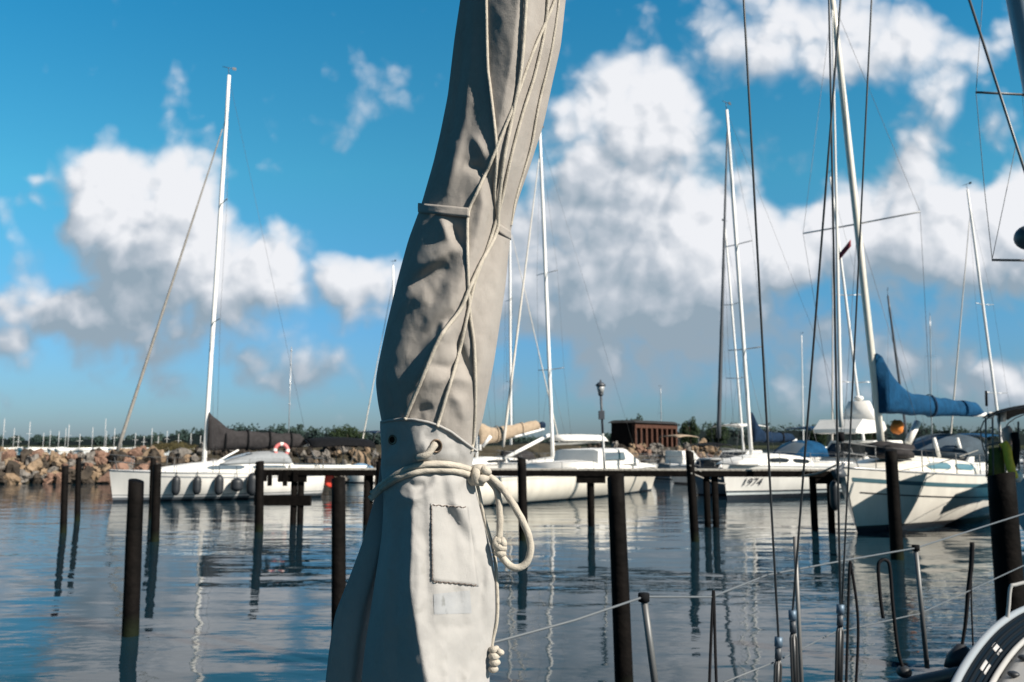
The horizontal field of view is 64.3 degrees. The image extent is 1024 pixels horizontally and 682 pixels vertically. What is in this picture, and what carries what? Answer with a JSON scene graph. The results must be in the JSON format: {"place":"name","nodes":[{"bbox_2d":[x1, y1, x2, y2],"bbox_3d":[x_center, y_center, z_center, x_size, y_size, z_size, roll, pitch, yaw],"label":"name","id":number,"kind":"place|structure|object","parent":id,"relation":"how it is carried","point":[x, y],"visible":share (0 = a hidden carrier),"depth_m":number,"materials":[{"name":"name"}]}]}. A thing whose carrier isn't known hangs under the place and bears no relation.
{"place":"outdoors","nodes":[
{"label":"outdoors","id":0,"kind":"place"},
{"bbox_2d":[329,424,366,438],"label":"bush","id":1,"kind":"object","parent":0,"point":[344,431],"visible":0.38,"depth_m":104.39,"materials":[{"name":"green plant"}]},
{"bbox_2d":[0,447,1023,681],"bbox_3d":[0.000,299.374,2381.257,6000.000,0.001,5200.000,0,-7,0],"label":"water","id":2,"kind":"structure","parent":0,"point":[228,594],"depth_m":13.42,"materials":[{"name":"blue liquid"}]},
{"bbox_2d":[60,465,68,532],"bbox_3d":[-12.018,5.049,21.843,0.302,3.386,0.180,0,-7,0],"label":"mooring piling","id":3,"kind":"object","parent":2,"relation":"in","point":[64,503],"visible":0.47,"depth_m":21.88,"materials":[{"name":"brown wood"}]},
{"bbox_2d":[54,424,79,451],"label":"sailboat","id":4,"kind":"object","parent":2,"relation":"on","point":[67,449],"visible":0.85,"depth_m":217.09,"materials":[{"name":"grey"}]},
{"bbox_2d":[74,457,80,520],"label":"mooring piling","id":5,"kind":"object","parent":2,"relation":"in","point":[77,508],"visible":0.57,"depth_m":25.27,"materials":[{"name":"brown wood"}]},
{"bbox_2d":[121,478,143,636],"bbox_3d":[-4.782,3.524,10.243,0.269,3.541,0.210,0,-7,0],"label":"mooring piling","id":6,"kind":"object","parent":2,"relation":"in","point":[132,576],"visible":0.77,"depth_m":10.27,"materials":[{"name":"brown wood"}]},
{"bbox_2d":[148,457,155,518],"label":"mooring piling","id":7,"kind":"object","parent":2,"relation":"in","point":[152,461],"visible":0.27,"depth_m":26.05,"materials":[{"name":"brown wood"}]},
{"bbox_2d":[150,464,160,541],"bbox_3d":[-8.739,4.763,19.964,0.283,3.488,0.215,0,-7,0],"label":"mooring piling","id":8,"kind":"object","parent":2,"relation":"in","point":[155,511],"visible":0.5,"depth_m":19.99,"materials":[{"name":"brown wood"}]},
{"bbox_2d":[108,66,375,501],"bbox_3d":[-11.721,-2.553,37.065,11.082,20.039,3.440,4,-8,-29],"label":"sailboat","id":9,"kind":"object","parent":2,"relation":"on","point":[218,435],"visible":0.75,"depth_m":35.39,"materials":[{"name":"grey"}]},
{"bbox_2d":[171,466,180,495],"bbox_3d":[-13.725,5.703,33.323,0.340,1.210,0.332,0,-7,0],"label":"fender","id":10,"kind":"object","parent":9,"relation":"hanging from","point":[176,484],"visible":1,"depth_m":33.18,"materials":[{"name":"grey rubber"}]},
{"bbox_2d":[193,466,201,494],"bbox_3d":[-12.934,5.725,33.495,0.340,1.167,0.332,0,-7,0],"label":"fender","id":11,"kind":"object","parent":9,"relation":"hanging from","point":[197,482],"visible":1,"depth_m":33.35,"materials":[{"name":"grey rubber"}]},
{"bbox_2d":[214,466,223,494],"bbox_3d":[-12.123,5.786,33.745,0.360,1.189,0.351,0,-7,0],"label":"fender","id":12,"kind":"object","parent":9,"relation":"hanging from","point":[219,484],"visible":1,"depth_m":33.60,"materials":[{"name":"grey rubber"}]},
{"bbox_2d":[231,466,242,491],"bbox_3d":[-11.454,5.746,33.968,0.500,1.033,0.487,0,-7,0],"label":"fender","id":13,"kind":"object","parent":9,"relation":"hanging from","point":[236,484],"visible":1,"depth_m":33.76,"materials":[{"name":"grey rubber"}]},
{"bbox_2d":[246,468,254,495],"bbox_3d":[-10.902,5.885,34.258,0.480,1.229,0.468,0,-7,0],"label":"fender","id":14,"kind":"object","parent":9,"relation":"hanging from","point":[250,487],"visible":0.69,"depth_m":34.04,"materials":[{"name":"grey rubber"}]},
{"bbox_2d":[273,442,289,453],"bbox_3d":[-10.251,4.859,36.231,0.719,0.712,0.253,2,-8,-19],"label":"lifebuoy","id":15,"kind":"object","parent":9,"relation":"attached to","point":[283,444],"visible":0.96,"depth_m":36.22,"materials":[{"name":"red plastic"}]},
{"bbox_2d":[324,476,334,488],"bbox_3d":[-8.343,6.216,37.042,0.567,1.172,0.152,0,-7,0],"label":"ensign","id":16,"kind":"object","parent":9,"relation":"attached to","point":[328,481],"visible":0.52,"depth_m":37.02,"materials":[{"name":"red fabric"}]},
{"bbox_2d":[254,461,263,531],"bbox_3d":[-6.869,5.026,22.148,0.326,3.508,0.252,0,-7,0],"label":"mooring piling","id":17,"kind":"object","parent":2,"relation":"in","point":[259,501],"visible":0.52,"depth_m":22.16,"materials":[{"name":"brown wood"}]},
{"bbox_2d":[16,443,579,483],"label":"breakwater","id":18,"kind":"object","parent":2,"relation":"in","point":[487,451],"visible":0.1,"depth_m":55.40,"materials":[{"name":"stone"}]},
{"bbox_2d":[0,469,7,483],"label":"boulder","id":19,"kind":"object","parent":18,"relation":"on","point":[2,475],"visible":0.42,"depth_m":47.55,"materials":[{"name":"stone"}]},
{"bbox_2d":[1,449,16,461],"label":"boulder","id":20,"kind":"object","parent":18,"relation":"on","point":[7,454],"visible":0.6,"depth_m":49.41,"materials":[{"name":"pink stone"}]},
{"bbox_2d":[5,460,20,475],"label":"boulder","id":21,"kind":"object","parent":18,"relation":"on","point":[13,466],"visible":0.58,"depth_m":48.13,"materials":[{"name":"stone"}]},
{"bbox_2d":[3,473,22,483],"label":"boulder","id":22,"kind":"object","parent":18,"relation":"on","point":[12,478],"visible":0.67,"depth_m":47.69,"materials":[{"name":"beige stone"}]},
{"bbox_2d":[19,469,31,483],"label":"boulder","id":23,"kind":"object","parent":18,"relation":"on","point":[24,475],"visible":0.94,"depth_m":48.12,"materials":[{"name":"grey stone"}]},
{"bbox_2d":[20,448,32,463],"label":"boulder","id":24,"kind":"object","parent":18,"relation":"on","point":[24,453],"visible":0.6,"depth_m":49.41,"materials":[{"name":"stone"}]},
{"bbox_2d":[24,454,38,465],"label":"boulder","id":25,"kind":"object","parent":18,"relation":"on","point":[29,459],"visible":0.45,"depth_m":49.00,"materials":[{"name":"grey stone"}]},
{"bbox_2d":[24,458,42,472],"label":"boulder","id":26,"kind":"object","parent":18,"relation":"on","point":[36,465],"visible":0.72,"depth_m":48.56,"materials":[{"name":"beige stone"}]},
{"bbox_2d":[31,472,41,483],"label":"boulder","id":27,"kind":"object","parent":18,"relation":"on","point":[36,479],"visible":0.87,"depth_m":48.03,"materials":[{"name":"stone"}]},
{"bbox_2d":[42,473,53,483],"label":"boulder","id":28,"kind":"object","parent":18,"relation":"on","point":[48,479],"visible":0.82,"depth_m":47.93,"materials":[{"name":"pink stone"}]},
{"bbox_2d":[48,450,57,463],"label":"boulder","id":29,"kind":"object","parent":18,"relation":"on","point":[53,455],"visible":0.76,"depth_m":49.55,"materials":[{"name":"beige stone"}]},
{"bbox_2d":[53,472,61,483],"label":"boulder","id":30,"kind":"object","parent":18,"relation":"on","point":[57,478],"visible":0.59,"depth_m":47.97,"materials":[{"name":"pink stone"}]},
{"bbox_2d":[54,458,67,467],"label":"boulder","id":31,"kind":"object","parent":18,"relation":"on","point":[58,461],"visible":0.7,"depth_m":49.19,"materials":[{"name":"beige stone"}]},
{"bbox_2d":[81,466,94,483],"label":"boulder","id":32,"kind":"object","parent":18,"relation":"on","point":[86,474],"visible":0.66,"depth_m":48.12,"materials":[{"name":"stone"}]},
{"bbox_2d":[85,451,95,465],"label":"boulder","id":33,"kind":"object","parent":18,"relation":"on","point":[89,456],"visible":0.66,"depth_m":49.44,"materials":[{"name":"grey stone"}]},
{"bbox_2d":[95,450,109,464],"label":"boulder","id":34,"kind":"object","parent":18,"relation":"on","point":[101,455],"visible":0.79,"depth_m":49.54,"materials":[{"name":"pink stone"}]},
{"bbox_2d":[98,463,123,483],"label":"boulder","id":35,"kind":"object","parent":18,"relation":"on","point":[104,478],"visible":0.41,"depth_m":48.06,"materials":[{"name":"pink stone"}]},
{"bbox_2d":[109,449,127,466],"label":"boulder","id":36,"kind":"object","parent":18,"relation":"on","point":[119,458],"visible":0.38,"depth_m":49.50,"materials":[{"name":"stone"}]},
{"bbox_2d":[127,445,146,459],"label":"boulder","id":37,"kind":"object","parent":18,"relation":"on","point":[135,451],"visible":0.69,"depth_m":50.07,"materials":[{"name":"brown stone"}]},
{"bbox_2d":[145,448,161,462],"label":"boulder","id":38,"kind":"object","parent":18,"relation":"on","point":[153,452],"visible":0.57,"depth_m":49.84,"materials":[{"name":"stone"}]},
{"bbox_2d":[148,441,198,453],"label":"shrub","id":39,"kind":"object","parent":18,"relation":"on","point":[165,447],"visible":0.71,"depth_m":57.14,"materials":[{"name":"green plant"}]},
{"bbox_2d":[172,455,185,464],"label":"boulder","id":40,"kind":"object","parent":18,"relation":"on","point":[179,459],"visible":0.45,"depth_m":49.52,"materials":[{"name":"stone"}]},
{"bbox_2d":[172,448,191,456],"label":"boulder","id":41,"kind":"object","parent":18,"relation":"on","point":[181,452],"visible":0.71,"depth_m":50.29,"materials":[{"name":"grey stone"}]},
{"bbox_2d":[289,447,303,456],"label":"boulder","id":42,"kind":"object","parent":18,"relation":"on","point":[299,450],"visible":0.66,"depth_m":50.60,"materials":[{"name":"stone"}]},
{"bbox_2d":[319,449,330,460],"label":"boulder","id":43,"kind":"object","parent":18,"relation":"on","point":[325,454],"visible":0.66,"depth_m":50.42,"materials":[{"name":"grey stone"}]},
{"bbox_2d":[350,449,366,463],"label":"boulder","id":44,"kind":"object","parent":18,"relation":"on","point":[359,457],"visible":0.62,"depth_m":50.41,"materials":[{"name":"beige stone"}]},
{"bbox_2d":[331,477,345,634],"bbox_3d":[-1.896,3.323,8.958,0.272,3.622,0.173,0,-7,0],"label":"mooring piling","id":45,"kind":"object","parent":2,"relation":"in","point":[338,550],"visible":0.62,"depth_m":9.03,"materials":[{"name":"brown wood"}]},
{"bbox_2d":[346,463,374,482],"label":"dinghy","id":46,"kind":"object","parent":2,"relation":"on","point":[356,479],"visible":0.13,"depth_m":48.95,"materials":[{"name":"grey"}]},
{"bbox_2d":[376,460,380,484],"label":"mooring piling","id":47,"kind":"object","parent":2,"relation":"in","point":[378,464],"visible":0.08,"depth_m":22.64,"materials":[{"name":"brown wood"}]},
{"bbox_2d":[362,260,395,438],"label":"sailboat","id":48,"kind":"object","parent":2,"relation":"on","point":[392,289],"visible":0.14,"depth_m":67.17,"materials":[{"name":"grey metal"}]},
{"bbox_2d":[472,365,550,467],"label":"sailboat","id":49,"kind":"object","parent":2,"relation":"on","point":[486,435],"visible":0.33,"depth_m":46.31,"materials":[{"name":"grey"}]},
{"bbox_2d":[517,457,527,540],"bbox_3d":[0.287,4.708,20.172,0.310,3.649,0.242,0,-7,0],"label":"mooring piling","id":50,"kind":"object","parent":2,"relation":"in","point":[522,484],"visible":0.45,"depth_m":20.21,"materials":[{"name":"brown wood"}]},
{"bbox_2d":[503,233,559,444],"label":"sailboat","id":51,"kind":"object","parent":2,"relation":"on","point":[510,340],"visible":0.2,"depth_m":62.71,"materials":[{"name":"grey metal"}]},
{"bbox_2d":[254,468,845,527],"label":"jetty","id":52,"kind":"object","parent":2,"relation":"in","point":[295,501],"visible":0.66,"depth_m":23.57,"materials":[{"name":"brown wood"}]},
{"bbox_2d":[595,380,605,468],"bbox_3d":[2.602,2.420,23.783,0.320,2.585,0.320,0,-7,0],"label":"lamp post","id":53,"kind":"object","parent":52,"relation":"on","point":[600,385],"visible":1,"depth_m":23.76,"materials":[{"name":"grey metal"}]},
{"bbox_2d":[472,448,658,505],"bbox_3d":[2.016,6.124,36.339,3.940,2.640,16.094,-7,-10,43],"label":"motor cruiser","id":54,"kind":"object","parent":2,"relation":"on","point":[547,488],"visible":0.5,"depth_m":35.71,"materials":[{"name":"grey plastic"}]},
{"bbox_2d":[496,126,655,478],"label":"sailboat","id":55,"kind":"object","parent":2,"relation":"on","point":[583,438],"visible":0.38,"depth_m":45.08,"materials":[{"name":"grey"}]},
{"bbox_2d":[607,473,632,681],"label":"mooring piling","id":56,"kind":"object","parent":2,"relation":"in","point":[622,646],"visible":0.98,"depth_m":7.62,"materials":[{"name":"brown wood"}]},
{"bbox_2d":[580,447,722,462],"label":"breakwater","id":57,"kind":"object","parent":2,"relation":"in","point":[664,448],"visible":0.04,"depth_m":68.66,"materials":[{"name":"stone"}]},
{"bbox_2d":[608,420,677,446],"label":"brick shed","id":58,"kind":"structure","parent":57,"relation":"on","point":[647,433],"depth_m":73.19,"materials":[{"name":"brown brick"}]},
{"bbox_2d":[651,434,708,478],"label":"motorboat","id":59,"kind":"object","parent":2,"relation":"on","point":[674,458],"visible":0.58,"depth_m":54.69,"materials":[{"name":"grey"}]},
{"bbox_2d":[680,416,699,444],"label":"tree","id":60,"kind":"object","parent":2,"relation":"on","point":[689,428],"visible":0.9,"depth_m":238.27,"materials":[{"name":"green plant"}]},
{"bbox_2d":[685,450,699,541],"bbox_3d":[4.478,4.600,19.984,0.359,3.818,0.227,0,-7,0],"label":"mooring piling","id":61,"kind":"object","parent":2,"relation":"in","point":[693,512],"visible":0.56,"depth_m":20.00,"materials":[{"name":"brown wood"}]},
{"bbox_2d":[687,443,733,494],"bbox_3d":[9.499,6.259,38.502,3.189,2.906,2.041,6,-9,-39],"label":"motorboat","id":62,"kind":"object","parent":2,"relation":"on","point":[704,463],"visible":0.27,"depth_m":37.83,"materials":[{"name":"grey"}]},
{"bbox_2d":[670,219,758,483],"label":"sailboat","id":63,"kind":"object","parent":2,"relation":"on","point":[679,480],"visible":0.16,"depth_m":52.14,"materials":[{"name":"grey"}]},
{"bbox_2d":[704,423,729,446],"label":"tree","id":64,"kind":"object","parent":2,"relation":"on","point":[722,439],"visible":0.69,"depth_m":247.69,"materials":[{"name":"green plant"}]},
{"bbox_2d":[706,423,768,457],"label":"motorboat","id":65,"kind":"object","parent":2,"relation":"on","point":[738,425],"visible":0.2,"depth_m":46.84,"materials":[{"name":"grey"}]},
{"bbox_2d":[494,0,1023,681],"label":"sailboat","id":66,"kind":"object","parent":2,"relation":"on","point":[954,656],"visible":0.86,"depth_m":3.46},
{"bbox_2d":[326,0,565,681],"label":"furled sail","id":67,"kind":"object","parent":66,"relation":"attached to","point":[417,602],"visible":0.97,"depth_m":1.20,"materials":[{"name":"beige fabric"}]},
{"bbox_2d":[368,467,470,500],"bbox_3d":[-0.136,0.211,1.199,0.164,0.054,0.076,0,-7,0],"label":"tie rope","id":68,"kind":"object","parent":67,"relation":"attached to","point":[398,478],"visible":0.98,"depth_m":1.18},
{"bbox_2d":[370,460,471,494],"bbox_3d":[-0.134,0.203,1.200,0.162,0.056,0.076,0,-7,0],"label":"tie rope","id":69,"kind":"object","parent":67,"relation":"attached to","point":[435,463],"visible":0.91,"depth_m":1.18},
{"bbox_2d":[416,441,437,460],"bbox_3d":[-0.121,0.157,1.160,0.032,0.028,0.014,-1,-7,5],"label":"tie rope","id":70,"kind":"object","parent":67,"relation":"attached to","point":[429,451],"visible":1,"depth_m":1.16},
{"bbox_2d":[403,0,527,420],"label":"rope","id":71,"kind":"object","parent":67,"relation":"attached to","point":[442,333],"visible":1,"depth_m":1.21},
{"bbox_2d":[467,464,491,485],"bbox_3d":[-0.050,0.199,1.212,0.040,0.033,0.026,0,-7,0],"label":"knot","id":72,"kind":"object","parent":67,"relation":"attached to","point":[476,478],"visible":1,"depth_m":1.20,"materials":[{"name":"white fabric"}]},
{"bbox_2d":[476,486,498,645],"bbox_3d":[-0.037,0.332,1.216,0.037,0.242,0.009,0,-7,0],"label":"rope","id":73,"kind":"object","parent":67,"relation":"attached to","point":[495,563],"visible":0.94,"depth_m":1.22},
{"bbox_2d":[485,0,497,211],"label":"rope","id":74,"kind":"object","parent":67,"relation":"attached to","point":[491,104],"visible":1,"depth_m":1.23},
{"bbox_2d":[436,0,549,427],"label":"rope","id":75,"kind":"object","parent":67,"relation":"attached to","point":[495,221],"visible":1,"depth_m":1.23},
{"bbox_2d":[487,481,503,537],"bbox_3d":[-0.026,0.250,1.216,0.027,0.095,0.012,0,-7,0],"label":"tie rope","id":76,"kind":"object","parent":67,"relation":"attached to","point":[499,512],"visible":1,"depth_m":1.21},
{"bbox_2d":[492,536,506,557],"bbox_3d":[-0.018,0.304,1.204,0.022,0.031,0.018,0,-7,0],"label":"knot","id":77,"kind":"object","parent":76,"relation":"hanging from","point":[499,545],"visible":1,"depth_m":1.20,"materials":[{"name":"white fabric"}]},
{"bbox_2d":[488,645,503,672],"bbox_3d":[-0.023,0.465,1.190,0.024,0.038,0.016,0,-7,0],"label":"knot","id":78,"kind":"object","parent":67,"relation":"attached to","point":[496,652],"visible":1,"depth_m":1.19,"materials":[{"name":"white fabric"}]},
{"bbox_2d":[466,0,555,451],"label":"rope","id":79,"kind":"object","parent":67,"relation":"attached to","point":[467,222],"visible":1,"depth_m":1.21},
{"bbox_2d":[488,474,533,570],"bbox_3d":[-0.006,0.267,1.210,0.078,0.147,0.013,0,-7,0],"label":"tie rope","id":80,"kind":"object","parent":67,"relation":"attached to","point":[518,513],"visible":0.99,"depth_m":1.21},
{"bbox_2d":[511,0,559,225],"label":"rope","id":81,"kind":"object","parent":67,"relation":"attached to","point":[538,106],"visible":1,"depth_m":1.28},
{"bbox_2d":[708,590,717,681],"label":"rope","id":82,"kind":"object","parent":66,"relation":"hanging from","point":[713,621],"visible":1,"depth_m":3.08,"materials":[{"name":"black fabric"}]},
{"bbox_2d":[845,560,859,681],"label":"sail tie","id":83,"kind":"object","parent":66,"relation":"hanging from","point":[850,571],"visible":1,"depth_m":3.62,"materials":[{"name":"black fabric"}]},
{"bbox_2d":[876,558,911,677],"bbox_3d":[1.879,1.359,4.013,0.144,0.570,0.070,0,-7,0],"label":"sail tie","id":84,"kind":"object","parent":66,"relation":"hanging from","point":[903,670],"visible":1,"depth_m":4.01,"materials":[{"name":"black fabric"}]},
{"bbox_2d":[961,542,974,643],"bbox_3d":[2.493,1.389,4.463,0.116,0.563,0.024,0,-7,0],"label":"sail tie","id":85,"kind":"object","parent":66,"relation":"hanging from","point":[970,571],"visible":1,"depth_m":4.46,"materials":[{"name":"black fabric"}]},
{"bbox_2d":[970,582,973,646],"bbox_3d":[2.522,1.399,4.461,0.043,0.560,0.009,0,-7,0],"label":"sail tie","id":86,"kind":"object","parent":66,"relation":"hanging from","point":[971,616],"visible":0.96,"depth_m":4.45,"materials":[{"name":"black fabric"}]},
{"bbox_2d":[949,581,1023,681],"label":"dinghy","id":87,"kind":"object","parent":66,"relation":"on","point":[995,653],"visible":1,"depth_m":3.30,"materials":[{"name":"grey"}]},
{"bbox_2d":[716,101,865,499],"bbox_3d":[13.387,-1.611,38.628,11.355,18.557,3.640,5,-9,-36],"label":"sailboat","id":88,"kind":"object","parent":2,"relation":"on","point":[789,455],"visible":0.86,"depth_m":35.72,"materials":[{"name":"grey plastic"}]},
{"bbox_2d":[801,332,806,439],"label":"sailboat","id":89,"kind":"object","parent":2,"relation":"on","point":[802,387],"visible":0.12,"depth_m":125.00,"materials":[{"name":"grey metal"}]},
{"bbox_2d":[785,426,826,460],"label":"motorboat","id":90,"kind":"object","parent":2,"relation":"on","point":[810,428],"visible":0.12,"depth_m":47.58,"materials":[{"name":"grey plastic"}]},
{"bbox_2d":[807,430,827,446],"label":"tree","id":91,"kind":"object","parent":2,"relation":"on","point":[822,439],"visible":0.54,"depth_m":257.40,"materials":[{"name":"green plant"}]},
{"bbox_2d":[812,396,902,465],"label":"motor yacht","id":92,"kind":"object","parent":2,"relation":"on","point":[863,419],"visible":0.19,"depth_m":42.54,"materials":[{"name":"grey"}]},
{"bbox_2d":[829,171,886,440],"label":"sailboat","id":93,"kind":"object","parent":2,"relation":"on","point":[845,295],"visible":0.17,"depth_m":46.75,"materials":[{"name":"grey"}]},
{"bbox_2d":[861,433,876,439],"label":"tree","id":94,"kind":"object","parent":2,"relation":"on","point":[870,436],"visible":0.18,"depth_m":257.63,"materials":[{"name":"green plant"}]},
{"bbox_2d":[885,449,903,559],"bbox_3d":[7.984,4.190,16.912,0.277,3.870,0.268,0,-7,0],"label":"mooring piling","id":95,"kind":"object","parent":2,"relation":"in","point":[894,506],"visible":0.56,"depth_m":16.92,"materials":[{"name":"brown wood"}]},
{"bbox_2d":[898,450,977,471],"bbox_3d":[10.900,2.998,20.638,0.021,0.412,9.430,-6,-9,39],"label":"mooring line","id":96,"kind":"object","parent":95,"relation":"attached to","point":[936,463],"visible":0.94,"depth_m":20.03,"materials":[{"name":"white fabric"}]},
{"bbox_2d":[803,0,989,531],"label":"sailboat","id":97,"kind":"object","parent":2,"relation":"on","point":[951,492],"visible":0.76,"depth_m":23.76,"materials":[{"name":"grey"}]},
{"bbox_2d":[829,479,839,509],"bbox_3d":[8.541,3.989,21.572,0.271,0.970,0.253,0,-7,0],"label":"fender","id":98,"kind":"object","parent":97,"relation":"hanging from","point":[833,493],"visible":0.8,"depth_m":21.48,"materials":[{"name":"grey rubber"}]},
{"bbox_2d":[887,287,926,436],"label":"sailboat","id":99,"kind":"object","parent":2,"relation":"on","point":[897,369],"visible":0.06,"depth_m":44.20,"materials":[{"name":"grey"}]},
{"bbox_2d":[922,313,940,435],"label":"sailboat","id":100,"kind":"object","parent":2,"relation":"on","point":[930,367],"visible":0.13,"depth_m":120.41,"materials":[{"name":"grey metal"}]},
{"bbox_2d":[942,433,1017,469],"bbox_3d":[21.352,6.098,39.030,6.078,3.356,2.741,4,-8,-30],"label":"motorboat","id":101,"kind":"object","parent":2,"relation":"on","point":[974,460],"visible":0.1,"depth_m":38.23,"materials":[{"name":"grey"}]},
{"bbox_2d":[950,182,1023,474],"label":"sailboat","id":102,"kind":"object","parent":2,"relation":"on","point":[982,304],"visible":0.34,"depth_m":50.78,"materials":[{"name":"grey"}]},
{"bbox_2d":[980,90,1023,530],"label":"sailboat","id":103,"kind":"object","parent":2,"relation":"on","point":[1004,457],"visible":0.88,"depth_m":20.01,"materials":[{"name":"grey"}]},
{"bbox_2d":[987,472,1023,620],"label":"mooring piling","id":104,"kind":"object","parent":2,"relation":"in","point":[1005,534],"visible":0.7,"depth_m":8.32,"materials":[{"name":"brown wood"}]},
{"bbox_2d":[0,445,1023,446],"bbox_3d":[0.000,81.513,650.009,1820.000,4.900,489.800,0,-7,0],"label":"shore","id":105,"kind":"structure","parent":0,"point":[199,445],"depth_m":418.40,"materials":[{"name":"grey stone"}]},
{"bbox_2d":[0,421,1023,445],"bbox_3d":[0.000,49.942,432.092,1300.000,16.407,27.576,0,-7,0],"label":"woods","id":106,"kind":"object","parent":105,"relation":"on","point":[186,437],"visible":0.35,"depth_m":425.49,"materials":[{"name":"green plant"}]},
{"bbox_2d":[0,0,1023,440],"label":"sky","id":107,"kind":"structure","parent":0,"point":[112,112],"materials":[{"name":"blue"}]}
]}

